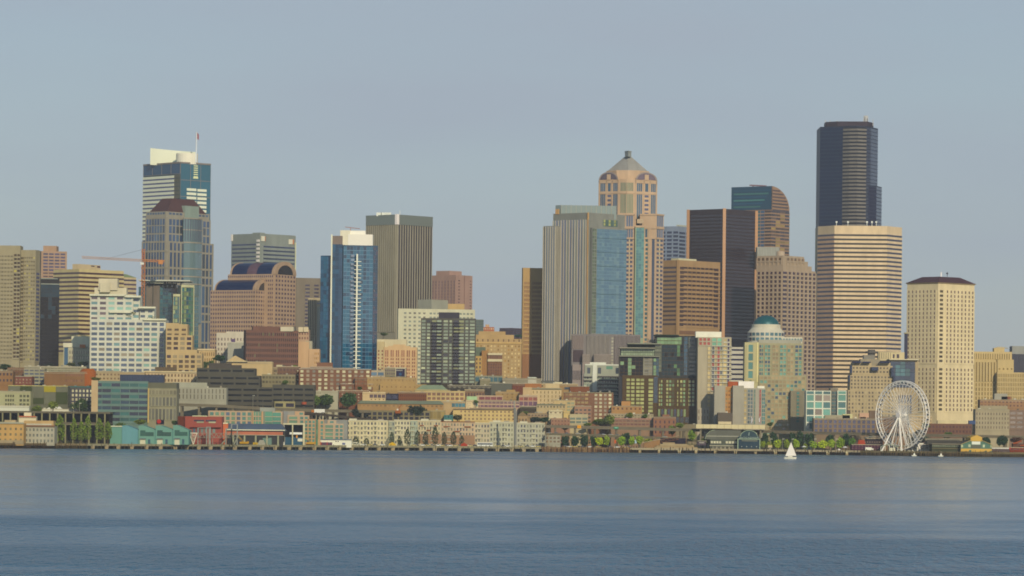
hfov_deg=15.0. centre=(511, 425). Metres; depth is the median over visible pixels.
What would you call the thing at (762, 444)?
tree
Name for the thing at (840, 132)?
window
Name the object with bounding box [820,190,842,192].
window
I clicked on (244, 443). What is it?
mobile crane
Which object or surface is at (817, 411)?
window
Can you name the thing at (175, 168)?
window
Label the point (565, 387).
office building
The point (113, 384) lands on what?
window
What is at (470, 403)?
building
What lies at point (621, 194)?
window
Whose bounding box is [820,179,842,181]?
window
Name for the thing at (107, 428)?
poplar tree
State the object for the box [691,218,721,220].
window
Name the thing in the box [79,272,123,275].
window
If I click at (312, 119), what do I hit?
sky
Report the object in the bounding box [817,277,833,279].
window
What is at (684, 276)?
window
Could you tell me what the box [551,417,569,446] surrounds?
building
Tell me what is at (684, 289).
window
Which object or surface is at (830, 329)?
window
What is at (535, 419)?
tree
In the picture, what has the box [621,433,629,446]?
tree
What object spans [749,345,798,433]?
window
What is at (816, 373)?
window
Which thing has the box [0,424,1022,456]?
ground
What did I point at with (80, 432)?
poplar tree
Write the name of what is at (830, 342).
window
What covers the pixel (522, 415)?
house
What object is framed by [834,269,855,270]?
window
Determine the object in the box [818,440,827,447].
tree
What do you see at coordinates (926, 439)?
roof
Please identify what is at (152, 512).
water
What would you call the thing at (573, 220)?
window
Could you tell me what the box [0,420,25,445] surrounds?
hotel
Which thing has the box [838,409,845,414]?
window
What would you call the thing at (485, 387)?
podium
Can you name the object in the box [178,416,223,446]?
building
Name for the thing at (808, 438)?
tree
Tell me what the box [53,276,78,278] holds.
window
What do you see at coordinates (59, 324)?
window
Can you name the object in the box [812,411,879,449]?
office building
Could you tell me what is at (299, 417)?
apartment building
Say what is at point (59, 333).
window
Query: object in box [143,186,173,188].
window
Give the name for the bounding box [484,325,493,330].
apartment block
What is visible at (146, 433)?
window
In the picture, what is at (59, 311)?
window
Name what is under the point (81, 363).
tree
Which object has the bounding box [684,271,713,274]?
window
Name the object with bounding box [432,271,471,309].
office tower
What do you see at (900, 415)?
ferris wheel
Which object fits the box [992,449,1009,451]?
window
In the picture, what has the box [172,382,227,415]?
building
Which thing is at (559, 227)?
window
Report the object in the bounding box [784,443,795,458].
sailboat
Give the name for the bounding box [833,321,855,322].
window
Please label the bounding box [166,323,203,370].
apartment tower
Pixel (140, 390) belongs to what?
window
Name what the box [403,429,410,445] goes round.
poplar tree
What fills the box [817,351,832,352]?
window
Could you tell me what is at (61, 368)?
parking garage
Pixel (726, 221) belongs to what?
window
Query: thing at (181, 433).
window
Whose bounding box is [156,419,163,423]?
sign
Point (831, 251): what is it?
window
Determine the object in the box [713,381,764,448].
apartment tower
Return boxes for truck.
[311,409,324,412]
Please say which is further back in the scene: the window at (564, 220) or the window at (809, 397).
the window at (564, 220)
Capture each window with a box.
[0,257,34,360]
[53,272,78,274]
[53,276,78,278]
[59,281,78,282]
[59,285,78,287]
[59,289,78,291]
[59,294,78,295]
[59,298,78,299]
[59,302,78,304]
[59,307,78,308]
[59,311,78,312]
[59,315,78,317]
[59,320,78,321]
[59,324,78,325]
[59,328,78,330]
[59,333,78,334]
[64,348,67,364]
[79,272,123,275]
[79,276,123,279]
[79,281,123,284]
[79,285,123,287]
[79,289,93,291]
[91,299,163,371]
[102,400,110,403]
[111,400,119,403]
[111,406,119,409]
[112,383,119,386]
[120,406,128,409]
[121,383,128,386]
[130,383,138,386]
[130,406,137,409]
[139,288,198,346]
[139,389,147,392]
[139,412,146,415]
[140,430,144,435]
[143,178,173,180]
[143,182,173,184]
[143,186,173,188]
[143,190,173,193]
[143,194,173,197]
[143,212,209,320]
[144,165,151,175]
[145,432,153,435]
[153,165,160,174]
[155,409,157,419]
[157,430,162,435]
[162,164,170,174]
[163,432,170,435]
[166,409,168,419]
[170,252,171,266]
[171,163,179,173]
[173,409,175,419]
[175,430,179,435]
[180,180,189,195]
[180,432,187,435]
[181,164,189,179]
[191,164,200,180]
[191,181,199,196]
[201,165,210,180]
[201,181,209,197]
[201,198,209,213]
[201,323,203,341]
[202,254,204,268]
[202,286,204,304]
[205,323,207,341]
[206,287,207,304]
[210,275,272,348]
[246,349,297,362]
[263,438,271,444]
[272,417,280,420]
[275,403,282,406]
[278,265,292,274]
[286,403,293,406]
[310,300,310,335]
[315,300,315,335]
[320,247,377,368]
[321,442,331,444]
[378,225,379,331]
[380,227,381,331]
[383,236,383,277]
[385,245,385,286]
[387,255,387,296]
[389,264,389,305]
[391,274,391,315]
[393,225,394,325]
[398,225,399,308]
[400,225,401,308]
[403,225,404,308]
[404,337,419,383]
[405,225,406,308]
[408,225,409,308]
[410,225,411,308]
[413,226,414,308]
[415,226,416,308]
[418,226,419,299]
[420,226,421,299]
[421,320,473,382]
[423,226,423,299]
[425,226,426,299]
[427,227,428,299]
[430,227,431,299]
[523,299,541,352]
[542,227,544,380]
[544,227,546,380]
[547,227,549,380]
[549,227,551,380]
[552,227,554,380]
[554,227,556,364]
[556,256,557,380]
[558,227,559,352]
[560,220,562,381]
[563,220,565,381]
[565,220,568,381]
[568,220,571,381]
[571,220,573,333]
[574,220,576,333]
[577,220,579,333]
[580,220,582,333]
[582,220,584,333]
[585,225,588,333]
[592,220,626,333]
[600,173,616,179]
[607,183,661,340]
[620,194,621,212]
[621,337,693,411]
[637,173,654,179]
[651,239,654,339]
[653,377,657,402]
[654,195,655,213]
[679,323,713,325]
[683,315,713,317]
[683,319,713,321]
[684,267,712,269]
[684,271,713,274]
[684,276,713,278]
[684,280,713,282]
[684,284,713,287]
[684,289,713,291]
[684,293,713,295]
[684,297,713,299]
[684,302,713,304]
[684,306,713,308]
[684,310,713,312]
[690,232,722,234]
[690,235,722,237]
[690,239,722,241]
[690,242,721,244]
[690,246,721,248]
[690,249,721,251]
[690,253,721,255]
[690,256,721,258]
[691,214,721,216]
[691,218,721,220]
[691,221,721,223]
[691,225,721,227]
[691,228,721,230]
[696,260,721,261]
[725,267,752,269]
[725,270,753,273]
[725,274,753,276]
[725,277,753,280]
[725,281,753,283]
[725,284,753,287]
[725,288,753,290]
[725,291,753,294]
[725,295,753,297]
[725,298,753,301]
[725,302,753,304]
[725,305,753,308]
[725,309,753,311]
[725,312,753,315]
[725,316,753,318]
[725,319,752,321]
[725,323,750,325]
[725,326,750,328]
[725,330,746,332]
[725,333,747,335]
[726,214,754,217]
[726,218,754,221]
[726,221,753,224]
[726,225,753,228]
[726,228,753,231]
[726,232,753,235]
[726,235,753,238]
[726,239,752,242]
[726,242,752,245]
[727,246,752,249]
[727,249,752,252]
[727,253,752,256]
[727,256,752,259]
[727,260,752,262]
[727,263,752,266]
[734,189,770,191]
[734,193,768,194]
[734,196,766,197]
[734,199,764,201]
[734,203,761,204]
[734,206,759,207]
[748,354,752,360]
[748,362,752,368]
[748,371,752,377]
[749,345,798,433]
[757,248,814,390]
[758,211,770,246]
[807,395,813,400]
[807,402,813,407]
[807,409,813,414]
[807,416,813,421]
[807,423,811,428]
[815,395,821,400]
[815,402,821,407]
[815,409,821,414]
[816,364,832,365]
[816,368,832,370]
[816,373,832,374]
[816,377,832,378]
[816,386,832,387]
[817,269,833,270]
[817,273,833,275]
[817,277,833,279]
[817,282,833,283]
[817,286,833,288]
[817,290,833,292]
[817,295,833,296]
[817,299,833,301]
[817,303,833,305]
[817,308,833,309]
[817,312,833,314]
[817,316,833,318]
[817,321,832,322]
[817,325,832,326]
[817,329,832,331]
[817,334,832,335]
[817,338,832,339]
[817,342,832,344]
[817,347,832,348]
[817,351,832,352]
[817,355,832,357]
[817,360,832,361]
[818,234,833,236]
[818,238,833,240]
[818,243,833,244]
[818,247,833,249]
[818,251,833,253]
[818,256,833,257]
[818,260,833,262]
[818,264,833,266]
[819,194,841,196]
[819,197,841,199]
[819,201,841,203]
[819,205,841,207]
[819,208,841,210]
[819,212,841,214]
[819,216,841,218]
[819,219,841,221]
[819,223,841,225]
[820,128,842,130]
[820,131,842,134]
[820,135,842,137]
[820,139,842,141]
[820,142,842,145]
[820,146,842,148]
[820,150,842,152]
[820,153,842,156]
[820,157,842,159]
[820,161,842,163]
[820,164,842,167]
[820,168,842,170]
[820,172,842,174]
[820,175,842,177]
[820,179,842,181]
[820,183,842,185]
[820,186,842,188]
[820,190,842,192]
[823,395,829,400]
[823,402,829,407]
[823,409,829,414]
[833,234,886,390]
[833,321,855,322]
[833,330,855,331]
[833,334,855,335]
[833,343,854,344]
[833,347,854,348]
[833,356,854,357]
[833,360,854,361]
[833,373,848,374]
[834,234,851,235]
[834,256,855,257]
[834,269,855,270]
[834,278,855,279]
[834,282,855,283]
[834,291,855,292]
[834,295,855,296]
[834,304,855,305]
[834,308,855,309]
[834,317,855,318]
[838,395,845,400]
[838,402,845,407]
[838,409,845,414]
[842,127,868,225]
[848,396,896,415]
[886,304,900,306]
[886,308,900,310]
[886,321,900,323]
[886,326,900,327]
[886,330,900,332]
[886,334,900,336]
[886,339,900,340]
[886,347,900,349]
[887,235,901,237]
[887,252,901,254]
[887,265,901,267]
[887,269,901,271]
[908,290,972,410]
[971,445,980,447]
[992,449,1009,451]
[999,374,1023,399]
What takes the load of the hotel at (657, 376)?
on the ground
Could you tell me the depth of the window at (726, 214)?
3797.22 m
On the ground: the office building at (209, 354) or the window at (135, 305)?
the office building at (209, 354)
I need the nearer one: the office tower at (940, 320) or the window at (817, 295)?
the office tower at (940, 320)
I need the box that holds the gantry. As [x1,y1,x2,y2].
[197,424,239,444]
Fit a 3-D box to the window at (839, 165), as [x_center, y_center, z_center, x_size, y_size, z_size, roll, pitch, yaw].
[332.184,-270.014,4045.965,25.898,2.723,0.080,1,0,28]
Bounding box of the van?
[258,440,265,444]
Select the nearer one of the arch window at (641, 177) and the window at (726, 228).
the arch window at (641, 177)
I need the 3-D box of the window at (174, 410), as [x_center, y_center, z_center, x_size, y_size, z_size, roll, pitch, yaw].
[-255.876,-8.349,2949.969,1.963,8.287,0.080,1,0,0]
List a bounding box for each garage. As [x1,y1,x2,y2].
[24,365,89,371]
[520,405,535,412]
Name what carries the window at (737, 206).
in the skyscraper at (770, 204)
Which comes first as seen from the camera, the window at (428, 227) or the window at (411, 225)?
the window at (411, 225)
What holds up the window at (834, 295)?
in the skyscraper at (858, 270)
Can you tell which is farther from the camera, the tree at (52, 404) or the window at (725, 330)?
the window at (725, 330)
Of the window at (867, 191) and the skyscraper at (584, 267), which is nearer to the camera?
the skyscraper at (584, 267)
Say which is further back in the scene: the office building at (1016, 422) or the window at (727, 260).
the window at (727, 260)
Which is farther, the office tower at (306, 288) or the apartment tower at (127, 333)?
the office tower at (306, 288)
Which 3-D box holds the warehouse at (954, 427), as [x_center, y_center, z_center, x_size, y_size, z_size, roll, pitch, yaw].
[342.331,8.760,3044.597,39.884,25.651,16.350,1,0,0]
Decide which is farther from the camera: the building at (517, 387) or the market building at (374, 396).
the building at (517, 387)
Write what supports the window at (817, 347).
in the skyscraper at (858, 270)
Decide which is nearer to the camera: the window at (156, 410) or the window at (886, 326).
the window at (156, 410)
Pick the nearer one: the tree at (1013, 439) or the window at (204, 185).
the tree at (1013, 439)
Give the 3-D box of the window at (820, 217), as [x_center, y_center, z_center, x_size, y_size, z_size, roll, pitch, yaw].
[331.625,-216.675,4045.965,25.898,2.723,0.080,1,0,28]
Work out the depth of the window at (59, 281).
3610.09 m
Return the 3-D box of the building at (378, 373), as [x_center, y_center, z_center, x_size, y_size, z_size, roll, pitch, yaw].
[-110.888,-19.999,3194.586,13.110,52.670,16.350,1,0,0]
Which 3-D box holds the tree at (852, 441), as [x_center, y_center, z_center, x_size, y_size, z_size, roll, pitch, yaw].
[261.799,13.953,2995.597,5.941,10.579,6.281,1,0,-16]
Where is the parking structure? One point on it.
(69, 416)
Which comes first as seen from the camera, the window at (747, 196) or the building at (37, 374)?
the building at (37, 374)
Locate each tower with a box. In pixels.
[0,245,39,370]
[39,278,58,365]
[40,246,66,277]
[89,279,168,371]
[139,280,198,349]
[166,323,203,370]
[210,262,296,349]
[231,233,295,269]
[295,278,319,330]
[420,312,475,388]
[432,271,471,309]
[521,268,541,382]
[583,362,618,405]
[662,258,720,335]
[663,225,686,259]
[695,332,731,448]
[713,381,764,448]
[743,340,805,442]
[756,247,815,390]
[845,350,897,417]
[904,333,907,358]
[906,272,975,423]
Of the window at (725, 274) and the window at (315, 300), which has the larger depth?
the window at (725, 274)
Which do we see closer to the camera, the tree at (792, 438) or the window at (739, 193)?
the tree at (792, 438)
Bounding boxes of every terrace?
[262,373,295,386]
[654,442,696,447]
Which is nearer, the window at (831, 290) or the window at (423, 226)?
the window at (423, 226)
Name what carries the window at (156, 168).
in the skyscraper at (176, 174)
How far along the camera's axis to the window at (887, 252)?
3873.53 m
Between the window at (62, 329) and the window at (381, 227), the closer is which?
the window at (62, 329)
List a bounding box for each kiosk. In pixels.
[697,441,705,444]
[915,442,928,450]
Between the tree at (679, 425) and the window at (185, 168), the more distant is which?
the window at (185, 168)
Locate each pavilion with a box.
[283,423,305,444]
[475,375,502,384]
[642,436,686,447]
[880,444,909,450]
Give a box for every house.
[15,375,33,384]
[120,371,144,374]
[518,411,526,422]
[527,412,548,432]
[548,409,561,432]
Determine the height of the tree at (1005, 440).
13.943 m
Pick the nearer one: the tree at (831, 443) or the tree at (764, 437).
the tree at (831, 443)
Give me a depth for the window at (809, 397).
3089.76 m
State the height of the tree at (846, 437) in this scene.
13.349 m
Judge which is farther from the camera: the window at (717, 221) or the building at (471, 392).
the window at (717, 221)
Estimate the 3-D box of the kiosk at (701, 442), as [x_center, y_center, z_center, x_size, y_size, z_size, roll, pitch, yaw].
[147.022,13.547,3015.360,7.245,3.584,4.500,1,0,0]
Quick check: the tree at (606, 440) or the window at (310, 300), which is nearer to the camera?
the tree at (606, 440)
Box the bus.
[477,443,492,445]
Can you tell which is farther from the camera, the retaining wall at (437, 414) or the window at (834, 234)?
the window at (834, 234)
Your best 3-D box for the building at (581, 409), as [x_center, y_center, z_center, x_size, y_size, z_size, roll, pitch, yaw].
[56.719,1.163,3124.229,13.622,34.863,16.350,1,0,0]
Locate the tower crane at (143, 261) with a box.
[82,249,164,306]
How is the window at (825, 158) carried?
in the skyscraper at (848, 189)
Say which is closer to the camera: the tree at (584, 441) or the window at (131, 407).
the window at (131, 407)
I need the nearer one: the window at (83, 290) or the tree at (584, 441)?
the tree at (584, 441)
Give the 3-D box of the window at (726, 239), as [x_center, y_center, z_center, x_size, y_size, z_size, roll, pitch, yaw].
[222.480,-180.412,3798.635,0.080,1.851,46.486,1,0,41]
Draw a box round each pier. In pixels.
[0,442,55,448]
[56,442,85,448]
[86,442,540,451]
[541,446,629,452]
[630,446,859,454]
[860,449,1023,456]
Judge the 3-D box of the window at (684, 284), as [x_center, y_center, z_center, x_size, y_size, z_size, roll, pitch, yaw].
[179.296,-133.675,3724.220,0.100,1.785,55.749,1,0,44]
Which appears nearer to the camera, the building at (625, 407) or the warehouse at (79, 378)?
the warehouse at (79, 378)
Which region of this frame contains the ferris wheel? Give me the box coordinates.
[875,381,929,450]
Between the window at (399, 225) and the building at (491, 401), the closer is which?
the building at (491, 401)
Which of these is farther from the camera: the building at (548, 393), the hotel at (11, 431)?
the building at (548, 393)
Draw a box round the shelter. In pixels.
[444,415,452,420]
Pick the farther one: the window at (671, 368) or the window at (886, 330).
the window at (886, 330)
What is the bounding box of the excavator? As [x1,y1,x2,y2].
[395,404,401,414]
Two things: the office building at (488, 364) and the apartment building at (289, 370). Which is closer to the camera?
the apartment building at (289, 370)
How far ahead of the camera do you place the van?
2898.31 m
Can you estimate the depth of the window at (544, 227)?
3476.45 m
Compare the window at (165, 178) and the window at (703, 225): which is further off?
the window at (165, 178)
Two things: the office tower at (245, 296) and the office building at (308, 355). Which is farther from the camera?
the office tower at (245, 296)
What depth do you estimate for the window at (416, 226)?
3740.63 m
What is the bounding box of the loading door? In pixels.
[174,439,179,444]
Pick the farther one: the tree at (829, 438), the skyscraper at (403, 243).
the skyscraper at (403, 243)
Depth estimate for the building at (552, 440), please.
3018.17 m
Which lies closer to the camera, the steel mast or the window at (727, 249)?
the steel mast
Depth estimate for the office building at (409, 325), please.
3483.27 m
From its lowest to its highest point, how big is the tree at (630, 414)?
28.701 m
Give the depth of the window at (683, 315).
3722.87 m
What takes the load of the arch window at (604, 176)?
in the skyscraper at (628, 185)
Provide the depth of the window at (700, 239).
3793.98 m
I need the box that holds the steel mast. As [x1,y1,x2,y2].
[513,400,517,446]
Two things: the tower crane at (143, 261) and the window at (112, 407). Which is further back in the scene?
the tower crane at (143, 261)
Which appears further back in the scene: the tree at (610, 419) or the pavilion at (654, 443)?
the tree at (610, 419)
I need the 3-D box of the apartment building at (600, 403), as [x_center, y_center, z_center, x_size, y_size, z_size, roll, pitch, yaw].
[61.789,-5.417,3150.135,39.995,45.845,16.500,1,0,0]
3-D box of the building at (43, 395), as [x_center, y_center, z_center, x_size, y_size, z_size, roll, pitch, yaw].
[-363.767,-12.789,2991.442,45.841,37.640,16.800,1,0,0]
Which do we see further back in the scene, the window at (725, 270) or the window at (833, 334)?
the window at (833, 334)
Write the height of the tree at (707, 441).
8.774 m
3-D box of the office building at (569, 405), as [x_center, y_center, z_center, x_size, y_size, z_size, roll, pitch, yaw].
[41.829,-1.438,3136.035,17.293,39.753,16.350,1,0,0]
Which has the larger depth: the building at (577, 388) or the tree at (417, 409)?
the building at (577, 388)
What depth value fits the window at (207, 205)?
3973.14 m
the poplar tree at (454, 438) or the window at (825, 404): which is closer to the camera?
the poplar tree at (454, 438)
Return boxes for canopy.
[992,447,1010,451]
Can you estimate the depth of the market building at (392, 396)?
3125.68 m
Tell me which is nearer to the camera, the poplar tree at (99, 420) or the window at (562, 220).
the poplar tree at (99, 420)
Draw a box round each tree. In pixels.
[0,364,12,370]
[32,405,41,410]
[48,401,57,420]
[56,414,65,442]
[70,397,90,411]
[70,418,77,442]
[77,421,84,440]
[78,361,88,365]
[84,415,91,443]
[95,418,103,443]
[103,421,111,443]
[134,419,146,424]
[212,355,224,362]
[315,395,320,418]
[317,394,333,419]
[339,392,356,414]
[352,409,359,416]
[389,432,393,442]
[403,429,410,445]
[407,405,427,415]
[414,430,419,445]
[422,431,427,444]
[431,427,438,443]
[441,432,446,443]
[450,431,455,444]
[453,414,461,420]
[530,417,540,421]
[540,417,549,423]
[560,436,569,445]
[570,436,579,445]
[579,435,589,445]
[590,436,597,445]
[591,419,607,432]
[595,437,602,445]
[604,435,609,444]
[605,415,614,445]
[617,436,625,446]
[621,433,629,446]
[626,412,633,417]
[628,436,634,444]
[636,435,644,444]
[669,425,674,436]
[675,422,684,433]
[687,430,696,440]
[701,437,708,448]
[760,441,765,447]
[761,432,768,448]
[770,432,778,448]
[773,440,781,447]
[784,439,789,447]
[789,432,795,445]
[793,439,799,449]
[795,430,803,449]
[804,433,813,449]
[809,441,817,447]
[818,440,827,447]
[825,434,833,449]
[828,439,835,449]
[836,437,844,449]
[843,433,850,449]
[848,437,855,445]
[983,437,990,442]
[996,435,1002,446]
[1001,435,1007,444]
[1010,437,1021,441]
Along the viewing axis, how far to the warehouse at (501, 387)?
3191.69 m
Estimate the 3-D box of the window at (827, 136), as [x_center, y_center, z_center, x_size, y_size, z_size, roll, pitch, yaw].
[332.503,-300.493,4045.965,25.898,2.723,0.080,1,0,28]
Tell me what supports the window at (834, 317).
in the skyscraper at (858, 270)
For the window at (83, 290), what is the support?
in the office building at (78, 283)
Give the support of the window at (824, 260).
in the skyscraper at (858, 270)
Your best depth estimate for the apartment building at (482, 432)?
3048.35 m
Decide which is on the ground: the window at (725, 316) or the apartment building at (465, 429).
the apartment building at (465, 429)
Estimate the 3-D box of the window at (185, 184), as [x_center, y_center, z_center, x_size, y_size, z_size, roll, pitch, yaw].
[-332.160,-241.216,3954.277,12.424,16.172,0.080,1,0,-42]
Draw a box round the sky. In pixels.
[0,0,1023,351]
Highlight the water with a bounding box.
[0,448,1023,575]
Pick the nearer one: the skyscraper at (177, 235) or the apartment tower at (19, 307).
the apartment tower at (19, 307)
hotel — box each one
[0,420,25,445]
[24,421,56,446]
[453,408,513,422]
[476,331,521,377]
[618,335,696,423]
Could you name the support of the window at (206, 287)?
in the skyscraper at (177, 235)
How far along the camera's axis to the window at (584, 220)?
3473.06 m
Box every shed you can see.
[0,404,29,410]
[42,407,74,411]
[227,424,286,446]
[704,430,740,448]
[924,440,960,453]
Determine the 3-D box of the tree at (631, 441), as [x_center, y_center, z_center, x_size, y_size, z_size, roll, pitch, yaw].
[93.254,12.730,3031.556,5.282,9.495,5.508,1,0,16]
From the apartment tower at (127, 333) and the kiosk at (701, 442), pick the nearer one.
the kiosk at (701, 442)
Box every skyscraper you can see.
[141,198,213,348]
[142,132,210,241]
[320,227,377,369]
[366,212,432,338]
[541,205,626,383]
[598,151,663,342]
[686,208,757,346]
[731,185,789,255]
[815,221,901,390]
[816,116,881,226]
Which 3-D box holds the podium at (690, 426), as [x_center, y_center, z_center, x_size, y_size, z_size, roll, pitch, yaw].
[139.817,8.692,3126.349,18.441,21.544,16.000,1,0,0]
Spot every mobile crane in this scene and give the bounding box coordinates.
[239,436,248,444]
[305,436,315,444]
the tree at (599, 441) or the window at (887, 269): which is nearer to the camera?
the tree at (599, 441)
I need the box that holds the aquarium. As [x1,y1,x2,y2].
[737,430,759,448]
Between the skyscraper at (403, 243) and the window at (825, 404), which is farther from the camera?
the skyscraper at (403, 243)
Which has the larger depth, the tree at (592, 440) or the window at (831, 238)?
the window at (831, 238)
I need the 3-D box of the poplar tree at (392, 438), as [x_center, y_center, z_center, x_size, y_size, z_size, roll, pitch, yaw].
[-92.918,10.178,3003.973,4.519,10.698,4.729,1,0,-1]
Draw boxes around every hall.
[226,356,273,375]
[502,377,540,382]
[959,435,991,451]
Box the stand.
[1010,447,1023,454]
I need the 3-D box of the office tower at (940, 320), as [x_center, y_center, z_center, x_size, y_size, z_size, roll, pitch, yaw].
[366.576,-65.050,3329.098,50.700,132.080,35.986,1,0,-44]
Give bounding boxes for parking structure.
[0,411,112,443]
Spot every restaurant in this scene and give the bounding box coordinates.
[850,440,882,452]
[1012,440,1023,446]
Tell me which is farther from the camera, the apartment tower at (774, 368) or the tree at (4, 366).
the apartment tower at (774, 368)
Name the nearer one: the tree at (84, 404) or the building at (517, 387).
the tree at (84, 404)
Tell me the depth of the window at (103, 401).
2950.43 m
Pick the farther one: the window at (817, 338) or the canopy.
the window at (817, 338)
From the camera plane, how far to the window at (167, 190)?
3977.03 m
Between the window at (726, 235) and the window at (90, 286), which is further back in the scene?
the window at (726, 235)
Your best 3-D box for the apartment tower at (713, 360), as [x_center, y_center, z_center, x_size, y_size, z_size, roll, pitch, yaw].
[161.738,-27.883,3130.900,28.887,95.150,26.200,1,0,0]
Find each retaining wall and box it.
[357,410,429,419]
[429,409,444,420]
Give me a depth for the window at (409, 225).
3733.33 m
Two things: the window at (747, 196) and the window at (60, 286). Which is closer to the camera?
the window at (60, 286)
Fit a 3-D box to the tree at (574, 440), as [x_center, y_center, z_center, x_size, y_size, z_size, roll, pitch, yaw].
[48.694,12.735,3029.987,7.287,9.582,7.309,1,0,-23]
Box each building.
[0,390,32,410]
[7,367,23,375]
[8,385,69,410]
[19,413,36,421]
[24,367,46,385]
[53,264,123,365]
[63,336,89,366]
[69,385,90,411]
[91,375,178,428]
[96,370,121,380]
[110,425,191,444]
[124,274,135,295]
[144,367,196,382]
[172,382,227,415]
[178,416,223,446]
[197,349,216,367]
[197,363,315,418]
[208,408,283,424]
[216,332,243,362]
[223,423,228,443]
[243,326,298,366]
[273,367,277,373]
[276,365,300,384]
[282,411,315,444]
[298,327,309,341]
[298,341,320,367]
[299,363,372,391]
[308,298,319,348]
[316,389,338,419]
[316,420,347,444]
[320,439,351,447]
[336,390,368,419]
[348,419,388,444]
[355,376,366,390]
[357,400,443,410]
[362,391,385,400]
[367,376,425,393]
[371,369,385,376]
[377,339,417,383]
[384,366,406,376]
[386,393,398,399]
[388,421,394,444]
[394,420,409,445]
[397,300,474,383]
[397,391,426,400]
[410,420,417,445]
[415,385,464,401]
[417,419,440,445]
[440,420,474,444]
[442,400,465,414]
[464,388,484,400]
[466,396,477,408]
[475,347,501,375]
[475,423,489,444]
[476,320,483,334]
[476,395,518,422]
[480,378,490,384]
[489,420,513,446]
[495,390,518,400]
[499,328,520,338]
[512,383,524,394]
[516,421,544,446]
[519,395,536,412]
[523,387,531,394]
[525,380,540,387]
[532,384,561,403]
[536,403,565,417]
[541,382,577,387]
[545,435,560,446]
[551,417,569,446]
[553,399,574,413]
[559,383,576,399]
[563,411,568,417]
[564,391,612,446]
[569,413,587,446]
[570,385,589,391]
[571,334,639,385]
[574,405,590,445]
[607,413,652,447]
[610,417,652,447]
[611,401,641,413]
[717,412,731,424]
[731,347,742,381]
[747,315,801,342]
[804,388,846,449]
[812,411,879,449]
[877,352,918,415]
[880,415,908,450]
[909,415,931,450]
[974,347,1023,408]
[977,394,1023,409]
[1009,346,1023,372]
[1009,409,1023,446]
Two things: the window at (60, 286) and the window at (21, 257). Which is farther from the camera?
the window at (60, 286)
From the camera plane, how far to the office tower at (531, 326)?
3515.68 m
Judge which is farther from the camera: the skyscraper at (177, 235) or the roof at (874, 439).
the skyscraper at (177, 235)
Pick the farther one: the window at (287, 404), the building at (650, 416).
the building at (650, 416)
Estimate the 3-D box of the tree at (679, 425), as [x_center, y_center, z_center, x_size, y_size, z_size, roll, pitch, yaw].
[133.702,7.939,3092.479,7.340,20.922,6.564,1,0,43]
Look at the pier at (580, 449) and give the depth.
3001.47 m
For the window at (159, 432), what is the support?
in the pier building at (159, 434)
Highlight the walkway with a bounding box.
[695,422,764,446]
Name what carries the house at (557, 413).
on the ground
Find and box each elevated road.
[179,403,370,419]
[305,412,393,420]
[545,425,1023,450]
[545,433,699,447]
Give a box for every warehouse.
[0,370,15,390]
[44,369,95,385]
[228,339,243,359]
[489,382,511,394]
[653,415,675,439]
[923,420,974,444]
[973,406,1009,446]
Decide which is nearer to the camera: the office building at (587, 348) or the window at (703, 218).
the office building at (587, 348)
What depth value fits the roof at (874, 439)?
2989.91 m
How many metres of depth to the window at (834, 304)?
3860.32 m
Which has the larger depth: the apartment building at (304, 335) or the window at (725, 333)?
the window at (725, 333)
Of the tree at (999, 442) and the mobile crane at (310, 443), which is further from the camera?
the tree at (999, 442)
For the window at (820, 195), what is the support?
in the skyscraper at (848, 189)
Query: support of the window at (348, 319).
in the skyscraper at (348, 298)
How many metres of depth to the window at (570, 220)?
3484.10 m
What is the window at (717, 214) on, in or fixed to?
in the skyscraper at (727, 239)
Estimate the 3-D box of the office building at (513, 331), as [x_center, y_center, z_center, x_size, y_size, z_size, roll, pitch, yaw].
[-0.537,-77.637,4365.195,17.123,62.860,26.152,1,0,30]
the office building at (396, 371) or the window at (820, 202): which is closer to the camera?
the office building at (396, 371)
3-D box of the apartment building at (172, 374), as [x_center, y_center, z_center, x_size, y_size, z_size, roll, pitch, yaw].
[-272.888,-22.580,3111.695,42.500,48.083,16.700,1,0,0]
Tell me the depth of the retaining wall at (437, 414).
3100.12 m
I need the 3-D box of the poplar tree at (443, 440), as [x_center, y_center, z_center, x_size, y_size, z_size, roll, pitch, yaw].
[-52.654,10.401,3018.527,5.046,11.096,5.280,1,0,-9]
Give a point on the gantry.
(225, 437)
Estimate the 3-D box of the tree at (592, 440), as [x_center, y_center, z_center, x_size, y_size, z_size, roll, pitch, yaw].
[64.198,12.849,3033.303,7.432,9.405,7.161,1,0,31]
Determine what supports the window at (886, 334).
in the skyscraper at (858, 270)
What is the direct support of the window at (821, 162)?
in the skyscraper at (848, 189)
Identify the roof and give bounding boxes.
[864,436,883,440]
[924,438,962,444]
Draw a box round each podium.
[447,384,490,394]
[676,423,696,444]
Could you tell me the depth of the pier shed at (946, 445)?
2946.50 m
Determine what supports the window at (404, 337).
in the office building at (409, 325)
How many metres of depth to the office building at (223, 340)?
3299.92 m
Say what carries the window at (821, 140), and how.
in the skyscraper at (848, 189)
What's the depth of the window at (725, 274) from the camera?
3799.54 m
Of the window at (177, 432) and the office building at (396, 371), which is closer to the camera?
the window at (177, 432)
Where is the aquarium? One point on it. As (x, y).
(747, 439)
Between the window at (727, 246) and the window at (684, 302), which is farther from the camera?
the window at (727, 246)
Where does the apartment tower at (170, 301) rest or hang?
on the ground
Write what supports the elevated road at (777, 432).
on the ground

